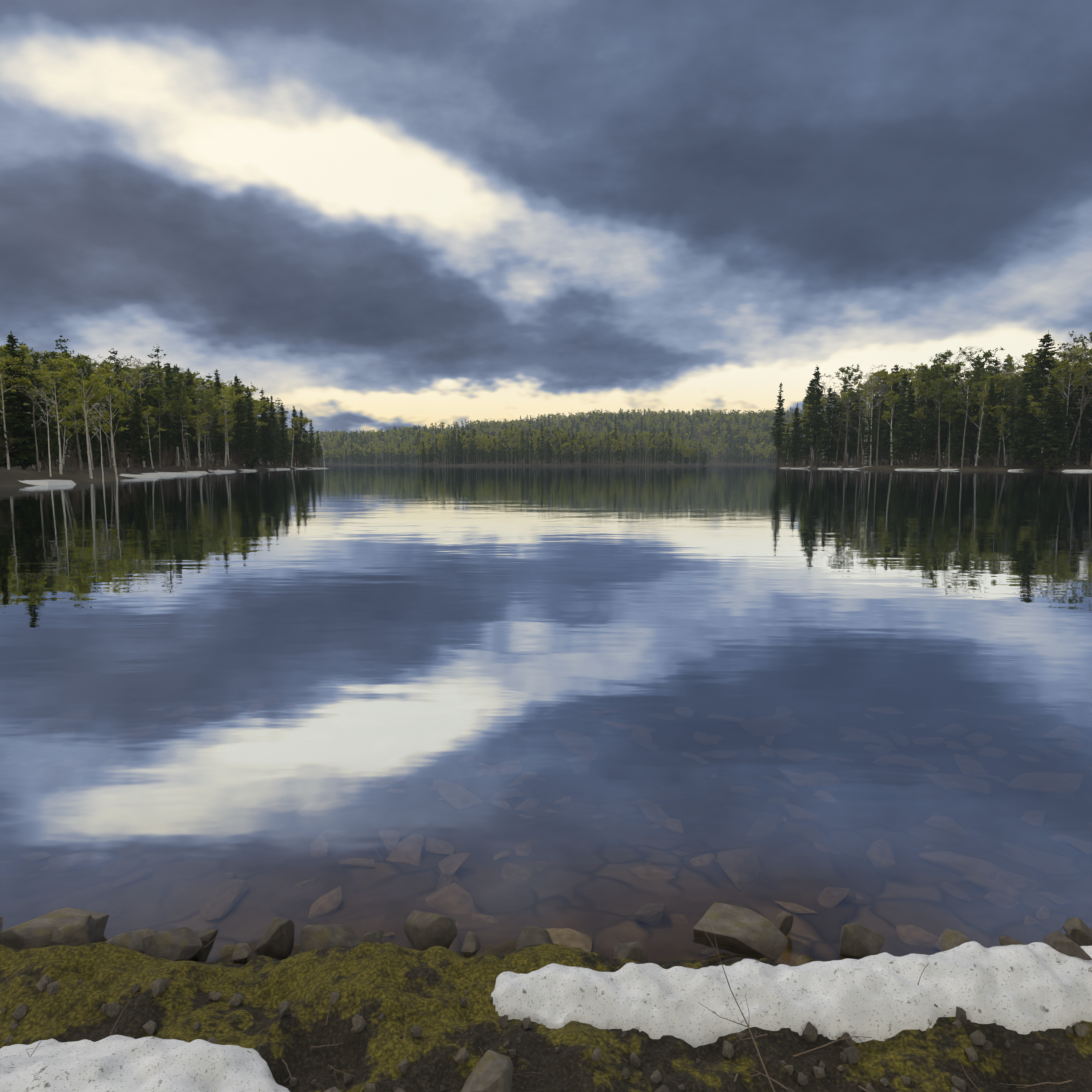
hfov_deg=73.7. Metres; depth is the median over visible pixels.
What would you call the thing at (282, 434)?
spruce tree
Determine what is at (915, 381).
birch tree
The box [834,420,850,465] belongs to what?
bare birch tree
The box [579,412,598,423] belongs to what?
forest hill
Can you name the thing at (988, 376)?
birch tree
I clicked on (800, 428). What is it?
spruce tree
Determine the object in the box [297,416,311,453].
birch tree
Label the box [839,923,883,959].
rock
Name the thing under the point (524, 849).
bed stone
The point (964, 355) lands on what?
bare birch tree
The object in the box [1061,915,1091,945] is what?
rock
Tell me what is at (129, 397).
bare birch tree
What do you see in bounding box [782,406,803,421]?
forest hill
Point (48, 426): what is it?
spruce tree
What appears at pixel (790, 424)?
birch tree
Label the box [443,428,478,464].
trees
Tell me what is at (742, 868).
bed stone
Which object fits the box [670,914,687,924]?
bed stone
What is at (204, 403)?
aspen tree
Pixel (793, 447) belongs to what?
spruce tree
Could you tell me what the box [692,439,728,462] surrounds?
forest hill
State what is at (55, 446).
spruce tree
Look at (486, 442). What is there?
trees
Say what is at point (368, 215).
sky
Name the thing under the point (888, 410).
bare birch tree
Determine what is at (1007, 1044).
pebble
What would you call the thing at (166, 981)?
pebble
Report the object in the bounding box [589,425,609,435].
forest hill
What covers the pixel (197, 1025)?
pebble
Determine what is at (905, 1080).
pebble
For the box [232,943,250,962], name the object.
rock
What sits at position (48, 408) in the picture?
tree
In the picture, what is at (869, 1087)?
pebble
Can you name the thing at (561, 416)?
forest hill
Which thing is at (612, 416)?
forest hill
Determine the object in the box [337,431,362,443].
forest hill
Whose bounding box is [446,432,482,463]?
forest point
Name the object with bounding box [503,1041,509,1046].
pebble
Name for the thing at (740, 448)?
forest hill
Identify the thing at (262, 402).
birch tree
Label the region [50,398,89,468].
birch tree
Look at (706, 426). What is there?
forest hill
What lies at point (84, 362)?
aspen tree
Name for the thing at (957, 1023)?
pebble
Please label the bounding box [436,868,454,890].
bed stone
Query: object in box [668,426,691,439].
forest hill
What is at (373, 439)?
forest hill
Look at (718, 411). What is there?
forest hill
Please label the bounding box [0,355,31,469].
birch tree
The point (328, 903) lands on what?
bed stone
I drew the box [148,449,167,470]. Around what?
shrub
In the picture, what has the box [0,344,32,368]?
birch tree
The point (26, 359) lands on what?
birch tree
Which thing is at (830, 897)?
bed stone
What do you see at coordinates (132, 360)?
bare birch tree
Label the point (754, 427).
forest hill
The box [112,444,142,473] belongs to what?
shrub
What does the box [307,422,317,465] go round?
spruce tree
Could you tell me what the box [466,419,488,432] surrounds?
forest hill
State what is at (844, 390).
spruce tree
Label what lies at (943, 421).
spruce tree
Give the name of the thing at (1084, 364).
birch tree
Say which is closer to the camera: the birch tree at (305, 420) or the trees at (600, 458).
the birch tree at (305, 420)
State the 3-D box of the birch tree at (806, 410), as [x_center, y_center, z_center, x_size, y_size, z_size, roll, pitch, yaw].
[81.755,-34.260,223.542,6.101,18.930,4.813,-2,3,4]
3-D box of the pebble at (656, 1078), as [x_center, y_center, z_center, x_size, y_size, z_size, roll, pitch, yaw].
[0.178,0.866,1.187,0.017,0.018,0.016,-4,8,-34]
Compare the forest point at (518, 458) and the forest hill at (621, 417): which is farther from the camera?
the forest hill at (621, 417)
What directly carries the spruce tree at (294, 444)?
on the ground
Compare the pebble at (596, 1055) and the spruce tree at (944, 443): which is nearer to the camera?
the pebble at (596, 1055)
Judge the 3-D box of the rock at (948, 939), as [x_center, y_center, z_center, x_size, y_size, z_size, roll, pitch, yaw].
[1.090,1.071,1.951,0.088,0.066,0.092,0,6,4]
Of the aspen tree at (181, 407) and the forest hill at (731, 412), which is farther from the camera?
the forest hill at (731, 412)
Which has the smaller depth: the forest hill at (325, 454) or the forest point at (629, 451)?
the forest point at (629, 451)
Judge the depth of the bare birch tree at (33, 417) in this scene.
49.27 m
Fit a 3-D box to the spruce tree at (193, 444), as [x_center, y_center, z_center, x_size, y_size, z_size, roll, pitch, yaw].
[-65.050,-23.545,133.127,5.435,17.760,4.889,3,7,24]
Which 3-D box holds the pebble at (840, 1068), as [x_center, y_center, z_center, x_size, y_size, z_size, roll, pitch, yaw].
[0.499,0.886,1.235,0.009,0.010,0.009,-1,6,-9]
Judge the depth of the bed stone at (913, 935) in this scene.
2.00 m
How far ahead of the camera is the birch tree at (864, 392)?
225.43 m
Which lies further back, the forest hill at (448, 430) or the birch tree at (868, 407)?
the forest hill at (448, 430)
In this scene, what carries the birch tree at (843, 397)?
on the ground
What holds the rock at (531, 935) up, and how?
on the ground
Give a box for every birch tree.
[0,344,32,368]
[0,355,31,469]
[0,357,30,438]
[0,372,40,466]
[1,370,30,412]
[5,362,66,468]
[14,378,53,471]
[26,369,86,473]
[29,350,58,360]
[35,390,56,476]
[44,358,80,450]
[50,356,114,478]
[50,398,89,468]
[59,352,91,456]
[63,387,87,464]
[65,398,109,468]
[79,376,131,480]
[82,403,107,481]
[85,362,115,377]
[90,354,129,370]
[92,388,131,466]
[94,394,111,467]
[95,369,145,466]
[114,369,143,466]
[118,357,146,372]
[125,372,153,466]
[128,404,167,468]
[130,362,153,386]
[131,367,158,395]
[136,361,165,456]
[143,365,163,383]
[164,397,179,466]
[165,396,191,464]
[167,372,203,459]
[183,400,194,443]
[184,412,210,466]
[187,403,208,465]
[195,384,211,448]
[198,388,230,464]
[198,422,211,465]
[201,406,218,465]
[206,379,244,463]
[206,394,240,465]
[211,387,245,466]
[214,380,239,464]
[216,420,236,465]
[235,410,258,460]
[240,382,257,394]
[242,398,256,464]
[247,399,267,430]
[260,405,280,462]
[284,417,300,467]
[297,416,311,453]
[782,422,794,465]
[792,398,806,464]
[801,404,821,463]
[805,419,816,458]
[814,374,842,462]
[815,396,835,462]
[818,392,842,465]
[830,389,854,429]
[834,393,859,464]
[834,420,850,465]
[841,391,870,458]
[845,399,863,465]
[851,365,884,462]
[853,372,880,463]
[853,382,880,463]
[859,376,891,465]
[860,373,887,464]
[861,390,875,461]
[866,390,886,464]
[874,378,901,464]
[877,366,905,465]
[883,394,904,462]
[884,366,917,405]
[893,388,922,464]
[901,363,927,448]
[901,377,925,459]
[909,357,933,464]
[910,382,931,454]
[933,353,974,464]
[935,376,970,405]
[939,362,965,392]
[945,346,983,421]
[954,373,1009,465]
[980,371,1015,405]
[985,403,1018,465]
[992,356,1025,464]
[1003,364,1041,464]
[1005,370,1029,401]
[1006,352,1073,384]
[1014,365,1073,423]
[1021,349,1054,364]
[1025,386,1065,452]
[1038,358,1091,464]
[1041,342,1083,464]
[1058,344,1090,363]
[1058,372,1091,447]
[1063,369,1091,462]
[1063,369,1091,465]
[1081,375,1091,465]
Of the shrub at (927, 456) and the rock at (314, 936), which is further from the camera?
the shrub at (927, 456)
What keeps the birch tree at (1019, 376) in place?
on the ground
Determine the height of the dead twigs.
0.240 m
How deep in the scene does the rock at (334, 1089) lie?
1.13 m
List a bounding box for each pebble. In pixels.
[4,1035,13,1042]
[6,1003,28,1020]
[10,1020,18,1029]
[36,975,52,992]
[42,983,49,991]
[47,981,60,994]
[101,1004,108,1012]
[105,1002,122,1017]
[131,983,140,992]
[142,1020,156,1035]
[150,977,164,999]
[163,977,169,987]
[193,1021,201,1030]
[207,1037,216,1043]
[208,991,221,1000]
[229,994,242,1006]
[278,1001,298,1017]
[290,1077,296,1086]
[331,991,340,1003]
[344,1073,351,1084]
[352,1016,368,1032]
[364,1083,375,1091]
[378,1012,384,1020]
[397,1058,409,1072]
[410,1025,422,1037]
[440,1085,445,1091]
[455,1048,469,1064]
[461,997,466,1006]
[499,1015,507,1028]
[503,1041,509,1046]
[508,1049,516,1057]
[522,1017,531,1029]
[592,1047,601,1061]
[621,1068,629,1078]
[630,1052,640,1067]
[651,1070,661,1083]
[654,1085,668,1091]
[678,1084,684,1089]
[722,1040,734,1058]
[736,1032,743,1039]
[784,1065,793,1074]
[797,1072,807,1085]
[802,1022,817,1042]
[813,1066,824,1078]
[818,1061,825,1068]
[837,1065,843,1071]
[839,1052,847,1062]
[841,1032,854,1047]
[843,1046,858,1064]
[866,1083,874,1091]
[880,1078,888,1085]
[901,1076,910,1085]
[951,1076,965,1091]
[951,1087,960,1091]
[952,1019,961,1029]
[956,1007,966,1024]
[965,1048,977,1063]
[970,1030,985,1045]
[983,1040,992,1051]
[1004,1041,1010,1048]
[1035,1043,1042,1050]
[1065,1025,1073,1034]
[1074,1023,1089,1037]
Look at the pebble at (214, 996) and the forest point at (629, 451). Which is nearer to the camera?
the pebble at (214, 996)
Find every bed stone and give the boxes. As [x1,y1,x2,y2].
[86,900,122,918]
[199,879,249,920]
[295,879,315,888]
[308,886,341,917]
[310,848,327,856]
[339,858,374,867]
[374,836,423,865]
[382,839,398,849]
[383,932,394,935]
[425,883,475,914]
[426,838,453,854]
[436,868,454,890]
[438,853,469,874]
[456,921,461,929]
[472,913,497,922]
[493,851,509,859]
[500,862,531,882]
[515,842,531,855]
[545,928,592,951]
[629,866,675,880]
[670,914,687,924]
[690,853,717,865]
[695,947,719,955]
[708,857,713,863]
[717,848,763,889]
[774,901,817,913]
[817,887,849,907]
[895,925,938,949]
[940,884,971,901]
[983,895,1017,907]
[1024,915,1040,924]
[1036,910,1050,918]
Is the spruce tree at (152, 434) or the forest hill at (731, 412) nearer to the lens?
the spruce tree at (152, 434)
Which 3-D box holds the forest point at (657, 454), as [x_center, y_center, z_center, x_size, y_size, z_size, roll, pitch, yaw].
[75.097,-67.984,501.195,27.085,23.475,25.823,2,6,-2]
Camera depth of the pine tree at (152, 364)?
148.24 m
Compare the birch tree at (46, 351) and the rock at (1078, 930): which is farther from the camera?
the birch tree at (46, 351)
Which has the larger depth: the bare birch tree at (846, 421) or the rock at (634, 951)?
the bare birch tree at (846, 421)
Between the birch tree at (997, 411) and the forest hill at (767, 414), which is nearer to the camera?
the birch tree at (997, 411)
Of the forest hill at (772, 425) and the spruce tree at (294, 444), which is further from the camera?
the forest hill at (772, 425)
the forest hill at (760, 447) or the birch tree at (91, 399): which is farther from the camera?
the forest hill at (760, 447)
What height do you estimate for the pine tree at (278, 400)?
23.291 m
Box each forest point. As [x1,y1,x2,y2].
[416,431,452,464]
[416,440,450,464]
[416,442,440,464]
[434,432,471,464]
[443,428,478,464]
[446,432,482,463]
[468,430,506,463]
[473,434,510,462]
[478,440,509,462]
[480,431,506,460]
[500,425,533,454]
[501,441,537,463]
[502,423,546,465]
[507,429,536,458]
[507,436,544,462]
[510,426,541,457]
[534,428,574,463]
[539,438,580,461]
[542,441,581,464]
[543,425,563,458]
[544,429,572,458]
[563,428,595,441]
[568,434,609,463]
[571,431,605,460]
[576,434,613,462]
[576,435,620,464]
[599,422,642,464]
[600,431,635,462]
[605,435,643,462]
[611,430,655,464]
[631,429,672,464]
[635,429,672,463]
[637,430,672,463]
[653,433,683,463]
[655,441,687,464]
[663,444,697,464]
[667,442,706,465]
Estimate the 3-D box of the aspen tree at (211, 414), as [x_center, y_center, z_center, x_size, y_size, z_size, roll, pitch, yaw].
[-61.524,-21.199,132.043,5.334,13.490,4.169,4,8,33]
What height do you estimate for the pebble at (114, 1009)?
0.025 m
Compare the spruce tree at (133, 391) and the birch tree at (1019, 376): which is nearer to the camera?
the spruce tree at (133, 391)
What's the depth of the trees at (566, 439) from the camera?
478.20 m
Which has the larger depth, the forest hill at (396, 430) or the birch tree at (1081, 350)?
the forest hill at (396, 430)
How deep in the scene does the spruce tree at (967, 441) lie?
159.19 m
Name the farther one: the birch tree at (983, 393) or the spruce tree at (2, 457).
the birch tree at (983, 393)
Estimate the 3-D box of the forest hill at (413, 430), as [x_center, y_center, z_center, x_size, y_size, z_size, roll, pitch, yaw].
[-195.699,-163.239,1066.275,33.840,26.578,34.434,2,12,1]
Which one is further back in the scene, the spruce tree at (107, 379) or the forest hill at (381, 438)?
the forest hill at (381, 438)
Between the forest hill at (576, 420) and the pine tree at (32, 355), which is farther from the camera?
the forest hill at (576, 420)
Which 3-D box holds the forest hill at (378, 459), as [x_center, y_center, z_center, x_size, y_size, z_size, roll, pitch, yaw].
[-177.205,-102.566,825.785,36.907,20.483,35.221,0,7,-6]
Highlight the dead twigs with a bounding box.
[26,921,1071,1091]
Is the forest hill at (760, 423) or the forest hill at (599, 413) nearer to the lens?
the forest hill at (760, 423)
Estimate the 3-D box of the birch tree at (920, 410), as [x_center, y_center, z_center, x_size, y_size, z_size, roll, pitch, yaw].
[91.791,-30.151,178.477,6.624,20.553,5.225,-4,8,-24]
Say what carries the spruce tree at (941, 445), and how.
on the ground
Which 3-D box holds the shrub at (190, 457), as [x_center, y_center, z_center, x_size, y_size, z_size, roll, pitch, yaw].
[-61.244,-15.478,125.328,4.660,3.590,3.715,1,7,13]
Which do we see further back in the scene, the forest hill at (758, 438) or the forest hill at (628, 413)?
the forest hill at (628, 413)
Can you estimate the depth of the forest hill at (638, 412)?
1169.02 m
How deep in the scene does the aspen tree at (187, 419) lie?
111.61 m
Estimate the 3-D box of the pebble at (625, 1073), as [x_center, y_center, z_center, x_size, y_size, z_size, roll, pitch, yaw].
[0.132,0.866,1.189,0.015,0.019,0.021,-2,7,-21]
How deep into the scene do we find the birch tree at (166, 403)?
121.60 m
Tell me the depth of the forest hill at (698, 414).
1126.19 m
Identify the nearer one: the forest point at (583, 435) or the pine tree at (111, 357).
the pine tree at (111, 357)
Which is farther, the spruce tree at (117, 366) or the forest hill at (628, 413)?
the forest hill at (628, 413)
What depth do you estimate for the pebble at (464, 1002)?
1.37 m
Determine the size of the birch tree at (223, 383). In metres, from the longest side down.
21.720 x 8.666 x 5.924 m
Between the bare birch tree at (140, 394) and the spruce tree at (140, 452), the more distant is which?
the bare birch tree at (140, 394)
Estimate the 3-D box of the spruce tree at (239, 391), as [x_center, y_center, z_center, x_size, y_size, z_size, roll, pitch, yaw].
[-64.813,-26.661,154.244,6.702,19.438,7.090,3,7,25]
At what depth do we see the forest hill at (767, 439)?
933.10 m
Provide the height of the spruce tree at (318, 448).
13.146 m
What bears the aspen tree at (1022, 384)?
on the ground
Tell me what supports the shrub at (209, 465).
on the ground
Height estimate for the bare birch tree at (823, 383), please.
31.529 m
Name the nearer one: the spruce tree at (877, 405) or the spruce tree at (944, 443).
the spruce tree at (944, 443)
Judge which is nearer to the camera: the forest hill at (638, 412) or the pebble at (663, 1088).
the pebble at (663, 1088)
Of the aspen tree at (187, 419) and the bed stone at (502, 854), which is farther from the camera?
the aspen tree at (187, 419)
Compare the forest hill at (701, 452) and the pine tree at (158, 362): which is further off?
the forest hill at (701, 452)
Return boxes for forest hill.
[305,450,338,464]
[307,437,330,451]
[313,442,344,463]
[314,441,341,461]
[320,440,339,461]
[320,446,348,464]
[321,433,341,439]
[329,431,359,443]
[329,435,350,447]
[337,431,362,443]
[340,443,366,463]
[347,435,373,449]
[348,434,377,445]
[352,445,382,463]
[359,429,383,441]
[359,439,391,458]
[360,441,377,462]
[363,444,392,463]
[372,431,392,442]
[372,447,402,464]
[374,439,396,449]
[377,435,400,441]
[380,434,400,442]
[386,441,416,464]
[389,427,407,439]
[391,431,411,438]
[394,436,414,446]
[398,434,420,441]
[400,442,427,464]
[402,426,423,442]
[407,442,437,464]
[413,432,432,445]
[414,437,434,445]
[430,422,455,439]
[440,427,466,434]
[451,420,472,435]
[462,423,484,433]
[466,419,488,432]
[480,424,506,432]
[485,421,502,433]
[486,424,508,434]
[502,420,524,427]
[512,421,533,435]
[522,415,547,427]
[522,423,549,434]
[524,417,547,430]
[524,421,540,429]
[540,414,560,427]
[543,420,570,433]
[551,419,575,433]
[556,412,573,425]
[562,414,578,423]
[564,421,589,434]
[569,421,591,435]
[573,417,592,431]
[573,426,596,436]
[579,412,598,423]
[584,411,601,425]
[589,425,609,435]
[592,409,610,419]
[592,415,613,430]
[600,412,618,425]
[600,412,619,422]
[604,418,624,426]
[607,420,632,433]
[607,421,626,431]
[610,422,634,434]
[615,408,638,423]
[619,408,635,423]
[627,417,654,432]
[628,420,651,429]
[632,415,655,432]
[636,408,652,423]
[648,417,673,432]
[651,422,672,432]
[652,413,670,430]
[654,420,679,438]
[656,411,677,420]
[663,408,688,421]
[663,413,686,428]
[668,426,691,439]
[669,420,692,432]
[671,442,698,463]
[672,437,699,449]
[674,419,695,433]
[678,425,701,440]
[678,432,700,445]
[683,418,704,426]
[685,441,715,464]
[688,416,713,431]
[689,429,712,440]
[692,408,715,420]
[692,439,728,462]
[694,408,711,422]
[694,421,719,435]
[696,441,730,465]
[697,433,724,445]
[697,443,724,461]
[698,418,725,436]
[700,412,721,423]
[701,434,727,446]
[702,409,721,421]
[707,430,733,439]
[707,436,734,446]
[712,414,735,431]
[712,447,746,463]
[717,422,737,435]
[718,447,756,462]
[719,433,749,445]
[721,409,740,418]
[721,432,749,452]
[722,415,742,424]
[722,423,749,434]
[724,443,753,460]
[732,410,752,421]
[732,411,756,424]
[733,428,760,443]
[734,412,758,427]
[734,443,762,452]
[739,424,758,433]
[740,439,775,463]
[743,417,768,433]
[743,448,767,462]
[746,431,771,444]
[747,431,772,444]
[749,443,772,454]
[751,447,784,464]
[755,425,779,438]
[757,410,777,424]
[762,420,786,433]
[781,415,798,430]
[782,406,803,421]
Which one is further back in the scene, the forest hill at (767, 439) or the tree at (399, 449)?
the forest hill at (767, 439)
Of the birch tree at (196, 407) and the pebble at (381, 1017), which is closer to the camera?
the pebble at (381, 1017)
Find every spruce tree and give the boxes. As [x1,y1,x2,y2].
[0,331,54,469]
[0,408,8,464]
[0,415,11,467]
[26,356,58,468]
[40,352,66,461]
[46,403,67,466]
[53,364,68,454]
[60,382,85,467]
[61,368,82,447]
[69,403,96,467]
[75,367,109,455]
[82,405,105,467]
[97,377,123,462]
[105,397,127,466]
[112,365,131,462]
[117,381,136,466]
[123,375,134,432]
[126,380,158,464]
[127,386,150,468]
[134,400,159,466]
[137,376,164,465]
[143,398,158,466]
[147,380,158,463]
[153,382,167,443]
[161,363,186,465]
[164,395,175,464]
[169,388,189,467]
[172,377,196,463]
[181,369,208,465]
[190,371,206,463]
[199,379,215,460]
[199,396,214,452]
[206,376,215,462]
[208,369,235,465]
[210,413,228,463]
[227,376,254,464]
[232,408,243,465]
[241,403,262,468]
[244,386,262,449]
[256,389,276,465]
[258,406,276,466]
[268,395,278,466]
[273,424,284,467]
[277,403,291,466]
[288,406,304,466]
[294,410,311,465]
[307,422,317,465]
[315,430,322,467]
[771,382,786,467]
[773,426,784,464]
[781,424,790,466]
[786,403,803,467]
[788,409,803,462]
[789,424,800,460]
[798,381,819,464]
[801,380,815,454]
[802,367,826,465]
[806,392,825,456]
[816,386,841,465]
[823,389,843,464]
[832,403,845,464]
[839,380,852,462]
[840,384,862,463]
[847,387,866,462]
[847,388,867,459]
[862,392,881,464]
[864,375,887,460]
[871,394,888,464]
[872,402,892,464]
[879,365,905,459]
[889,373,914,465]
[897,380,920,463]
[910,367,942,464]
[912,364,935,463]
[919,389,940,464]
[922,364,951,462]
[927,366,951,465]
[932,378,951,463]
[940,383,959,456]
[944,360,970,464]
[945,404,968,465]
[947,366,963,408]
[955,399,976,464]
[960,359,986,463]
[966,366,983,462]
[974,395,1004,460]
[977,377,999,465]
[979,357,1007,455]
[982,359,993,457]
[984,370,1000,462]
[997,366,1012,459]
[999,330,1072,464]
[1000,354,1014,453]
[1004,363,1017,439]
[1009,384,1033,468]
[1013,366,1045,465]
[1027,374,1070,469]
[1057,373,1077,439]
[1066,366,1091,464]
[1066,371,1091,454]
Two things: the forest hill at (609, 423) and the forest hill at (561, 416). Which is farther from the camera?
the forest hill at (561, 416)
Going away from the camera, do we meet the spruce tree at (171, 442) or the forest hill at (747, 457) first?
the spruce tree at (171, 442)
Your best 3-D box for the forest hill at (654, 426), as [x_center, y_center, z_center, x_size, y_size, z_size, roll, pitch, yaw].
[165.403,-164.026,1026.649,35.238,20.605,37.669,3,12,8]
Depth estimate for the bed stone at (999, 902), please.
2.23 m
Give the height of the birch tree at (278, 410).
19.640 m
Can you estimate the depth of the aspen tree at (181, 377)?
116.28 m
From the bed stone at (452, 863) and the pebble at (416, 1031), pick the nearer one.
the pebble at (416, 1031)
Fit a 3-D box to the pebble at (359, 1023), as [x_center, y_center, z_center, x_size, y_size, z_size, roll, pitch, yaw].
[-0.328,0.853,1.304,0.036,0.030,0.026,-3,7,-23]
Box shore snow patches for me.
[18,466,1091,484]
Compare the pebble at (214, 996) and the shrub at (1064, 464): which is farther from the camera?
the shrub at (1064, 464)
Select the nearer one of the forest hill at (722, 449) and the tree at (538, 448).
the tree at (538, 448)
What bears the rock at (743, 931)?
on the ground
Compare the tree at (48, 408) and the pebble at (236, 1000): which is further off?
the tree at (48, 408)
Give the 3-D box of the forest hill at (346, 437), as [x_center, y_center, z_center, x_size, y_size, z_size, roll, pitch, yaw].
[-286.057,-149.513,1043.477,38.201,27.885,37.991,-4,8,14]
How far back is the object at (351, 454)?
846.80 m
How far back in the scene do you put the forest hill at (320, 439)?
998.74 m
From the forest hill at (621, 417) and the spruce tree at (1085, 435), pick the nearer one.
the spruce tree at (1085, 435)
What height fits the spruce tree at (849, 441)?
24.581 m
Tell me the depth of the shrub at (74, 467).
54.45 m
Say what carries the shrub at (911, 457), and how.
on the ground
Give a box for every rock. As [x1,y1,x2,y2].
[0,916,2,940]
[1,907,108,949]
[51,914,96,945]
[106,928,154,953]
[142,926,228,960]
[189,929,217,961]
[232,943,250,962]
[255,917,294,959]
[299,924,390,953]
[323,1085,339,1091]
[364,930,383,943]
[403,910,456,950]
[461,931,480,957]
[461,1050,512,1091]
[516,925,552,949]
[614,937,646,962]
[621,903,665,924]
[693,903,787,962]
[774,910,792,935]
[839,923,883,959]
[935,928,969,951]
[999,935,1025,945]
[1043,930,1091,959]
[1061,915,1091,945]
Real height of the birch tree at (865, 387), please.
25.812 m
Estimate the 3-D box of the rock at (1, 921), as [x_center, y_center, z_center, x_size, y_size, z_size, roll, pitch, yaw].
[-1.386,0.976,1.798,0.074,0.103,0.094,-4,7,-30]
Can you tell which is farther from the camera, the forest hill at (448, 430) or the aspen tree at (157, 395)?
the forest hill at (448, 430)
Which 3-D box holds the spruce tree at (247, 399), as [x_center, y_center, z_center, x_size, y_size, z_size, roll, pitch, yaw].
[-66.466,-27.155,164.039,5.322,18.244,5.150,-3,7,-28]
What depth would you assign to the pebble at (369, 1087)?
1.15 m
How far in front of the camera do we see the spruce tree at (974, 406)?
169.08 m
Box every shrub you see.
[0,438,15,463]
[32,452,57,469]
[53,447,81,472]
[63,445,105,469]
[76,453,100,470]
[102,442,137,467]
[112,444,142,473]
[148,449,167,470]
[157,446,176,467]
[162,447,178,466]
[164,455,185,471]
[183,447,203,465]
[200,453,218,471]
[214,447,234,466]
[233,448,260,467]
[900,450,926,465]
[918,450,934,465]
[944,456,960,468]
[978,455,1003,467]
[981,455,1002,469]
[1040,451,1058,470]
[1048,451,1077,468]
[1070,449,1091,465]
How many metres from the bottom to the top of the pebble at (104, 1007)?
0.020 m
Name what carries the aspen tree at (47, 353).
on the ground
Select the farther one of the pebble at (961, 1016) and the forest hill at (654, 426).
the forest hill at (654, 426)
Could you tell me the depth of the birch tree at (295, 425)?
201.26 m
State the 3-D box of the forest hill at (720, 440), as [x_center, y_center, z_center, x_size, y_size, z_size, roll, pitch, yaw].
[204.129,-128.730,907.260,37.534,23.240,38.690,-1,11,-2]
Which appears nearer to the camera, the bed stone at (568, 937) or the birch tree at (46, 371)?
the bed stone at (568, 937)
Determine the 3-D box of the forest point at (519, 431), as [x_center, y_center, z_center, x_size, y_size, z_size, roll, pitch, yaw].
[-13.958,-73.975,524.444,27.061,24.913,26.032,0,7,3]
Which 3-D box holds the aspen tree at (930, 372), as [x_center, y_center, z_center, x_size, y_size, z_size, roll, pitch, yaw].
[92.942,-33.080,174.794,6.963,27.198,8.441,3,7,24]
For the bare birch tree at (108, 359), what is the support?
on the ground
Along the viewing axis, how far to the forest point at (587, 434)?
541.21 m
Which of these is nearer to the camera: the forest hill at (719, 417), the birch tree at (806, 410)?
the birch tree at (806, 410)
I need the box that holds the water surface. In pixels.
[0,466,1091,926]
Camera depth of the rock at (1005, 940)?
1.87 m
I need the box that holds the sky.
[0,0,1091,433]
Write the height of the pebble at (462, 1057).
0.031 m
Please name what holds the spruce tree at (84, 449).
on the ground
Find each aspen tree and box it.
[0,349,28,438]
[28,348,60,459]
[51,350,92,470]
[90,355,133,387]
[97,362,141,460]
[143,384,177,466]
[166,372,194,466]
[166,389,193,471]
[174,405,197,467]
[188,386,219,465]
[194,391,217,463]
[197,389,219,456]
[227,400,241,465]
[835,364,862,464]
[919,350,953,464]
[921,372,963,465]
[934,396,963,467]
[943,378,991,467]
[959,347,1004,464]
[998,374,1022,464]
[1012,373,1030,460]
[1056,330,1091,464]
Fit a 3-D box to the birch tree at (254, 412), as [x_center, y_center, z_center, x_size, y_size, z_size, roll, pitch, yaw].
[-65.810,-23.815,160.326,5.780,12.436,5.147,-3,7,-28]
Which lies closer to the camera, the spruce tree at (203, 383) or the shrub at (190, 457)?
the shrub at (190, 457)
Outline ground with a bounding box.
[0,424,1091,1091]
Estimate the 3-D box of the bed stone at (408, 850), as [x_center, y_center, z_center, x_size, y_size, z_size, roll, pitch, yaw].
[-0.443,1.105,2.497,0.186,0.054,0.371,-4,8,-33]
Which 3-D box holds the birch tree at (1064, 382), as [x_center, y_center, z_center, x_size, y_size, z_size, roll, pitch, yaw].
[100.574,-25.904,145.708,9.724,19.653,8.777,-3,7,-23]
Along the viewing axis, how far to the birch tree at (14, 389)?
68.41 m
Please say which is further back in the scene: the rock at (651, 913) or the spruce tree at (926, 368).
the spruce tree at (926, 368)
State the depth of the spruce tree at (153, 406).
112.14 m
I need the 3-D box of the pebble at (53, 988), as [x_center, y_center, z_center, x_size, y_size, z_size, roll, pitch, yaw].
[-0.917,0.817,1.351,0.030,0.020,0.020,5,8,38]
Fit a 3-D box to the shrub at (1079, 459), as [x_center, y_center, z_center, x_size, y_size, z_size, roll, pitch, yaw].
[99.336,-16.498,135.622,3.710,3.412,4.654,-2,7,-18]
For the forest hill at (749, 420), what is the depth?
1037.73 m
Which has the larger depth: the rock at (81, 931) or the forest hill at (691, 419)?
the forest hill at (691, 419)
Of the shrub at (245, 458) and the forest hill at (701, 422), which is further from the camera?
the forest hill at (701, 422)
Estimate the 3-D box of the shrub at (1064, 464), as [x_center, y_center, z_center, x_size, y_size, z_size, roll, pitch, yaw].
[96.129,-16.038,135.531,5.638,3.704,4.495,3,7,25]
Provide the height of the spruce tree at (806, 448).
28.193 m
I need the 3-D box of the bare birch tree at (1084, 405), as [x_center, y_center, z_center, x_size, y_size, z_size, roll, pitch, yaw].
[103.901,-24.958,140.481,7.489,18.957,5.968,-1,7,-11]
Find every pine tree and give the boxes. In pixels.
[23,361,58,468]
[25,352,54,465]
[41,335,91,465]
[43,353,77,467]
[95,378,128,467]
[106,348,130,463]
[131,368,159,464]
[134,344,184,461]
[146,361,162,462]
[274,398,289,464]
[802,383,829,464]
[805,403,825,465]
[859,415,875,465]
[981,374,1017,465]
[985,366,1019,463]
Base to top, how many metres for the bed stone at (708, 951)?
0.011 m
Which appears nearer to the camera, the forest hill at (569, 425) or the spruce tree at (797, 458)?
the spruce tree at (797, 458)
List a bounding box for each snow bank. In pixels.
[0,1035,289,1091]
[491,941,1091,1047]

